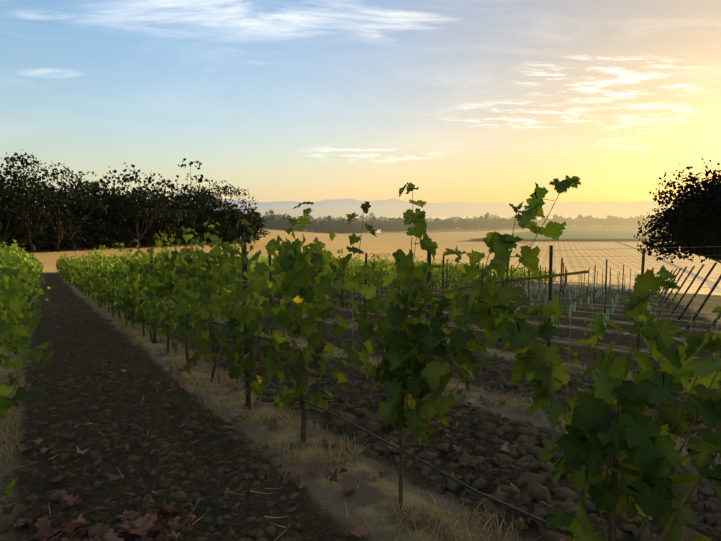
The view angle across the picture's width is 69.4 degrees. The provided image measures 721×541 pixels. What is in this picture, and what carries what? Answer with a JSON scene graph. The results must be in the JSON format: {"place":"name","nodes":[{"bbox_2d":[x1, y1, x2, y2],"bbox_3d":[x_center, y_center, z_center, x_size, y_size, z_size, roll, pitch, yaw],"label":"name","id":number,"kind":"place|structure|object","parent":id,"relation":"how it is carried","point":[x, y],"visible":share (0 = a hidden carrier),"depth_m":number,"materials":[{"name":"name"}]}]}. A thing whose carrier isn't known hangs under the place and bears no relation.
{"place":"outdoors","nodes":[
{"label":"outdoors","id":0,"kind":"place"},
{"bbox_2d":[44,201,673,213],"bbox_3d":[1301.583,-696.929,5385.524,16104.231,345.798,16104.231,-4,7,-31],"label":"ridge","id":1,"kind":"structure","parent":0,"point":[642,207],"depth_m":11652.26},
{"bbox_2d":[0,217,720,540],"bbox_3d":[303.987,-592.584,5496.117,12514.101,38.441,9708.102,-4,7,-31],"label":"ground","id":2,"kind":"structure","parent":0,"point":[371,504],"depth_m":5.50,"materials":[{"name":"brown soil"}]},
{"bbox_2d":[2,214,239,250],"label":"trees","id":3,"kind":"object","parent":2,"relation":"on","point":[4,222],"visible":0.04,"depth_m":160.04,"materials":[{"name":"black"}]},
{"bbox_2d":[0,313,565,540],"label":"dead leaves","id":4,"kind":"object","parent":2,"relation":"on","point":[130,523],"visible":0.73,"depth_m":3.36,"materials":[{"name":"brown plant"}]},
{"bbox_2d":[0,291,720,540],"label":"clods","id":5,"kind":"object","parent":2,"relation":"on","point":[536,489],"visible":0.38,"depth_m":4.86,"materials":[{"name":"brown soil"}]},
{"bbox_2d":[0,306,720,540],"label":"dry grass","id":6,"kind":"structure","parent":2,"relation":"on","point":[438,511],"depth_m":5.52,"materials":[{"name":"beige plant"}]},
{"bbox_2d":[0,234,720,406],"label":"posts","id":7,"kind":"object","parent":2,"relation":"on","point":[244,268],"visible":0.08,"depth_m":15.45,"materials":[{"name":"wood"}]},
{"bbox_2d":[3,246,720,480],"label":"wires","id":8,"kind":"object","parent":7,"relation":"attached to","point":[549,301],"visible":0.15,"depth_m":7.14,"materials":[{"name":"grey metal"}]},
{"bbox_2d":[96,280,696,536],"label":"drip lines","id":9,"kind":"object","parent":2,"relation":"on","point":[469,487],"visible":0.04,"depth_m":5.25,"materials":[{"name":"black plastic"}]},
{"bbox_2d":[129,187,720,540],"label":"vine shoots","id":10,"kind":"object","parent":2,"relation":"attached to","point":[692,487],"visible":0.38,"depth_m":2.30,"materials":[{"name":"green plant"}]},
{"bbox_2d":[284,275,718,504],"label":"stakes","id":11,"kind":"object","parent":2,"relation":"on","point":[539,332],"visible":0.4,"depth_m":8.37,"materials":[{"name":"brown"}]},
{"bbox_2d":[432,283,660,330],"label":"vine grow tubes","id":12,"kind":"object","parent":2,"relation":"on","point":[612,309],"visible":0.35,"depth_m":27.92},
{"bbox_2d":[0,0,720,204],"label":"sky","id":13,"kind":"structure","parent":0,"point":[475,101],"materials":[{"name":"blue"}]},
{"bbox_2d":[194,198,672,206],"bbox_3d":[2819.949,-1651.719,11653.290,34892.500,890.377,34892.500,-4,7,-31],"label":"ridge","id":14,"kind":"structure","parent":0,"point":[358,202],"depth_m":25577.91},
{"bbox_2d":[245,208,662,216],"bbox_3d":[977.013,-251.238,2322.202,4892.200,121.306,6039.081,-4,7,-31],"label":"ridge","id":15,"kind":"structure","parent":0,"point":[571,212],"depth_m":4394.28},
{"bbox_2d":[483,228,660,239],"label":"green field","id":16,"kind":"structure","parent":0,"point":[598,233],"depth_m":609.62,"materials":[{"name":"plant"}]},
{"bbox_2d":[469,238,648,238],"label":"green field edge","id":17,"kind":"object","parent":16,"relation":"on","point":[576,238],"visible":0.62,"depth_m":470.40,"materials":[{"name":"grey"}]},
{"bbox_2d":[614,241,720,292],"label":"track","id":18,"kind":"structure","parent":0,"point":[709,283],"depth_m":188.76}
]}

